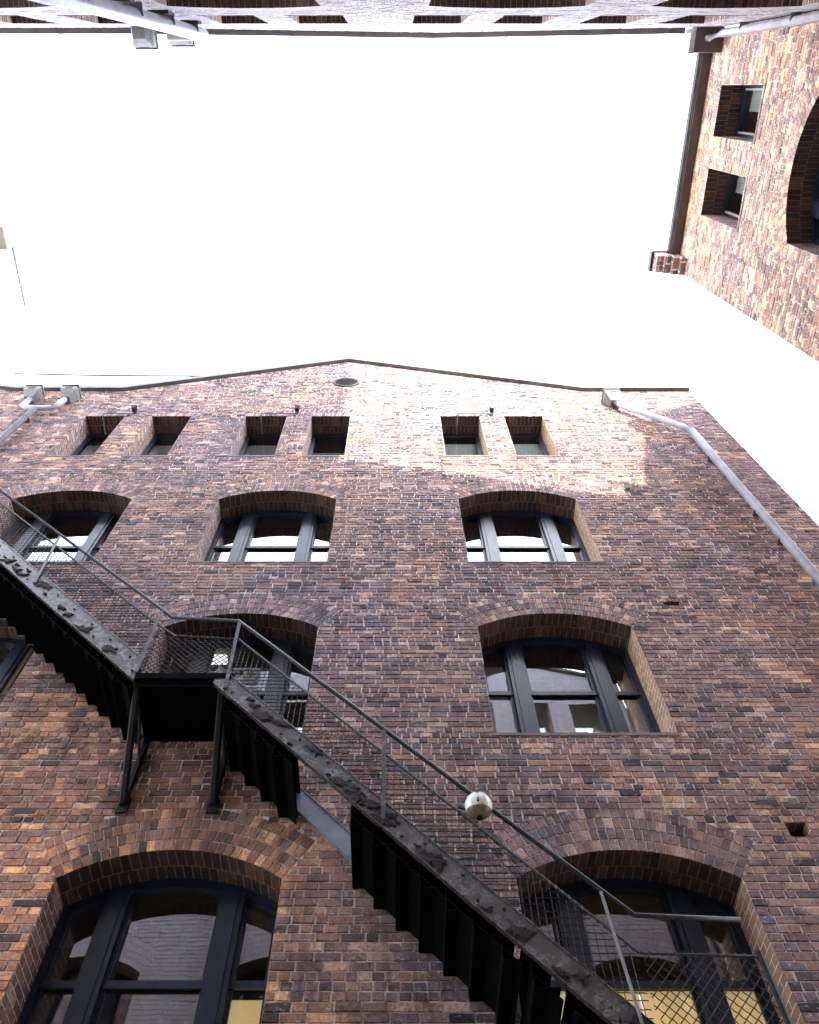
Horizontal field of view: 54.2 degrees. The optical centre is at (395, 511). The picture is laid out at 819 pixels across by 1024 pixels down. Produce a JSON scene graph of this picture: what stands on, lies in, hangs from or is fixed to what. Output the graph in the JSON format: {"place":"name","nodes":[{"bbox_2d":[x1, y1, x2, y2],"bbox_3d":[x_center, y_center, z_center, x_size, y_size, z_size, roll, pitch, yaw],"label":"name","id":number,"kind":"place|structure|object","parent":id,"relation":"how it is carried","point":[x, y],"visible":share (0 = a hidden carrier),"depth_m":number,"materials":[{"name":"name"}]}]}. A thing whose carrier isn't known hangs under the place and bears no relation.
{"place":"outdoors","nodes":[
{"label":"outdoors","id":0,"kind":"place"},
{"bbox_2d":[0,220,55,384],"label":"white tower","id":1,"kind":"structure","parent":0,"point":[24,348],"depth_m":52.99,"materials":[{"name":"white"}]},
{"bbox_2d":[0,247,19,280],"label":"window","id":2,"kind":"structure","parent":1,"relation":"in","point":[13,249],"depth_m":52.34,"materials":[{"name":"white"}]},
{"bbox_2d":[5,275,21,290],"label":"window","id":3,"kind":"structure","parent":1,"relation":"in","point":[19,277],"depth_m":52.91,"materials":[{"name":"white"}]},
{"bbox_2d":[7,285,26,312],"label":"window","id":4,"kind":"structure","parent":1,"relation":"in","point":[21,286],"depth_m":53.34,"materials":[{"name":"white"}]},
{"bbox_2d":[14,373,201,376],"bbox_3d":[-9.651,-4.876,28.413,7.903,0.325,0.058,0,-62,0],"label":"cable","id":5,"kind":"object","parent":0,"point":[108,375],"visible":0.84,"depth_m":28.32,"materials":[{"name":"black metal"}]},
{"bbox_2d":[0,357,818,1023],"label":"brick building","id":6,"kind":"structure","parent":0,"point":[576,627],"depth_m":10.31,"materials":[{"name":"brown brick"}]},
{"bbox_2d":[0,637,34,703],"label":"window","id":7,"kind":"structure","parent":6,"relation":"in","point":[14,653],"depth_m":11.12,"materials":[{"name":"glass"}]},
{"bbox_2d":[0,384,81,443],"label":"drainpipe","id":8,"kind":"object","parent":6,"relation":"attached to","point":[35,393],"visible":1,"depth_m":18.83,"materials":[{"name":"grey metal"}]},
{"bbox_2d":[0,510,120,562],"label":"window","id":9,"kind":"structure","parent":6,"relation":"in","point":[88,529],"depth_m":14.96,"materials":[{"name":"glass"}]},
{"bbox_2d":[46,434,160,456],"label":"window","id":10,"kind":"structure","parent":6,"relation":"in","point":[92,442],"depth_m":18.18,"materials":[{"name":"blue paint"}]},
{"bbox_2d":[102,405,137,434],"bbox_3d":[-6.386,-2.223,18.320,0.961,0.304,0.423,-30,-66,15],"label":"security lamp","id":11,"kind":"object","parent":6,"relation":"attached to","point":[134,409],"visible":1,"depth_m":18.27,"materials":[{"name":"metal"}]},
{"bbox_2d":[17,878,277,1023],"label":"window","id":12,"kind":"structure","parent":6,"relation":"in","point":[180,950],"depth_m":8.62,"materials":[{"name":"black paint"}]},
{"bbox_2d":[121,434,179,456],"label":"window","id":13,"kind":"structure","parent":6,"relation":"in","point":[167,441],"depth_m":18.14,"materials":[{"name":"blue paint"}]},
{"bbox_2d":[114,637,314,735],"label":"window","id":14,"kind":"structure","parent":6,"relation":"in","point":[302,654],"depth_m":11.52,"materials":[{"name":"glass"}]},
{"bbox_2d":[211,654,227,664],"bbox_3d":[-2.775,2.228,12.079,0.450,0.060,0.150,0,-62,0],"label":"ceiling light","id":15,"kind":"object","parent":6,"relation":"attached to","point":[220,659],"visible":0.27,"depth_m":12.05,"materials":[{"name":"white glass"}]},
{"bbox_2d":[189,510,333,562],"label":"window","id":16,"kind":"structure","parent":6,"relation":"in","point":[276,536],"depth_m":14.97,"materials":[{"name":"glass"}]},
{"bbox_2d":[226,434,316,456],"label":"window","id":17,"kind":"structure","parent":6,"relation":"in","point":[254,444],"depth_m":18.19,"materials":[{"name":"blue paint"}]},
{"bbox_2d":[260,405,299,434],"bbox_3d":[-2.715,-2.232,18.315,1.064,0.304,0.441,-26,-65,13],"label":"security lamp","id":18,"kind":"object","parent":6,"relation":"attached to","point":[297,408],"visible":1,"depth_m":18.26,"materials":[{"name":"metal"}]},
{"bbox_2d":[303,434,347,456],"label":"window","id":19,"kind":"structure","parent":6,"relation":"in","point":[327,445],"depth_m":18.87,"materials":[{"name":"blue paint"}]},
{"bbox_2d":[0,489,792,1023],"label":"fire escape","id":20,"kind":"object","parent":6,"relation":"attached to","point":[466,927],"visible":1,"depth_m":7.63,"materials":[{"name":"paint"}]},
{"bbox_2d":[458,790,491,820],"bbox_3d":[0.723,2.619,7.138,0.244,0.310,0.285,32,-67,-16],"label":"globe lamp","id":21,"kind":"object","parent":20,"relation":"attached to","point":[477,806],"visible":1,"depth_m":7.03,"materials":[{"name":"white glass"}]},
{"bbox_2d":[443,434,482,456],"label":"window","id":22,"kind":"structure","parent":6,"relation":"in","point":[459,444],"depth_m":18.19,"materials":[{"name":"blue paint"}]},
{"bbox_2d":[456,405,493,434],"bbox_3d":[1.755,-2.232,18.315,1.064,0.304,0.441,-26,-65,13],"label":"security lamp","id":23,"kind":"object","parent":6,"relation":"attached to","point":[491,408],"visible":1,"depth_m":18.27,"materials":[{"name":"metal"}]},
{"bbox_2d":[475,434,561,456],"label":"window","id":24,"kind":"structure","parent":6,"relation":"in","point":[524,444],"depth_m":18.19,"materials":[{"name":"blue paint"}]},
{"bbox_2d":[462,510,605,562],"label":"window","id":25,"kind":"structure","parent":6,"relation":"in","point":[508,536],"depth_m":14.97,"materials":[{"name":"glass"}]},
{"bbox_2d":[482,637,681,735],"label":"window","id":26,"kind":"structure","parent":6,"relation":"in","point":[536,685],"depth_m":10.73,"materials":[{"name":"black paint"}]},
{"bbox_2d":[520,878,779,1023],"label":"window","id":27,"kind":"structure","parent":6,"relation":"in","point":[641,896],"depth_m":7.82,"materials":[{"name":"black paint"}]},
{"bbox_2d":[601,387,818,585],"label":"drainpipe","id":28,"kind":"object","parent":6,"relation":"attached to","point":[610,396],"visible":1,"depth_m":14.98,"materials":[{"name":"grey metal"}]},
{"bbox_2d":[0,0,818,37],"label":"brick building","id":29,"kind":"structure","parent":0,"point":[421,18],"depth_m":13.57,"materials":[{"name":"brown brick"}]},
{"bbox_2d":[57,15,95,15],"bbox_3d":[-5.060,-8.281,12.966,0.940,0.039,0.407,0,-62,0],"label":"window","id":30,"kind":"structure","parent":29,"relation":"in","point":[57,15],"depth_m":13.04,"materials":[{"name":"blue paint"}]},
{"bbox_2d":[35,0,208,49],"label":"drainpipe","id":31,"kind":"object","parent":29,"relation":"attached to","point":[180,33],"visible":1,"depth_m":12.02,"materials":[{"name":"grey metal"}]},
{"bbox_2d":[197,15,254,15],"bbox_3d":[-2.780,-8.281,12.966,0.940,0.039,0.407,0,-62,0],"label":"window","id":32,"kind":"structure","parent":29,"relation":"in","point":[197,15],"depth_m":13.04,"materials":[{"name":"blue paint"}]},
{"bbox_2d":[284,15,343,15],"bbox_3d":[-1.335,-8.281,12.966,0.970,0.039,0.407,0,-62,0],"label":"window","id":33,"kind":"structure","parent":29,"relation":"in","point":[284,15],"depth_m":13.04,"materials":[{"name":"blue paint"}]},
{"bbox_2d":[413,15,470,15],"bbox_3d":[0.755,-8.281,12.966,0.950,0.039,0.407,0,-62,0],"label":"window","id":34,"kind":"structure","parent":29,"relation":"in","point":[413,15],"depth_m":13.04,"materials":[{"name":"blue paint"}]},
{"bbox_2d":[504,15,562,15],"bbox_3d":[2.245,-8.281,12.966,0.970,0.039,0.407,0,-62,0],"label":"window","id":35,"kind":"structure","parent":29,"relation":"in","point":[504,15],"depth_m":13.04,"materials":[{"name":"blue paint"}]},
{"bbox_2d":[600,15,656,15],"bbox_3d":[3.810,-8.281,12.966,0.940,0.039,0.407,0,-62,0],"label":"window","id":36,"kind":"structure","parent":29,"relation":"in","point":[600,15],"depth_m":13.04,"materials":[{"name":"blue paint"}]},
{"bbox_2d":[689,15,746,15],"bbox_3d":[5.260,-8.281,12.966,0.940,0.039,0.407,0,-62,0],"label":"window","id":37,"kind":"structure","parent":29,"relation":"in","point":[689,15],"depth_m":13.04,"materials":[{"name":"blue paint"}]},
{"bbox_2d":[0,24,818,524],"label":"sky","id":38,"kind":"structure","parent":0,"point":[222,203],"materials":[{"name":"white"}]},
{"label":"ground","id":39,"kind":"structure","parent":0,"visible":0},
{"bbox_2d":[647,9,818,362],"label":"brick building","id":40,"kind":"structure","parent":39,"relation":"on","point":[744,234],"depth_m":14.23,"materials":[{"name":"brown brick"}]},
{"bbox_2d":[722,173,747,231],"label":"window","id":41,"kind":"structure","parent":40,"relation":"in","point":[735,188],"depth_m":16.55,"materials":[{"name":"glass"}]},
{"bbox_2d":[677,12,818,54],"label":"drainpipe","id":42,"kind":"object","parent":40,"relation":"attached to","point":[695,40],"visible":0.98,"depth_m":15.44,"materials":[{"name":"grey metal"}]},
{"bbox_2d":[735,83,766,143],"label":"window","id":43,"kind":"structure","parent":40,"relation":"in","point":[751,99],"depth_m":15.83,"materials":[{"name":"glass"}]},
{"bbox_2d":[810,164,818,245],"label":"window","id":44,"kind":"structure","parent":40,"relation":"in","point":[814,215],"depth_m":13.00,"materials":[{"name":"blue paint"}]}
]}

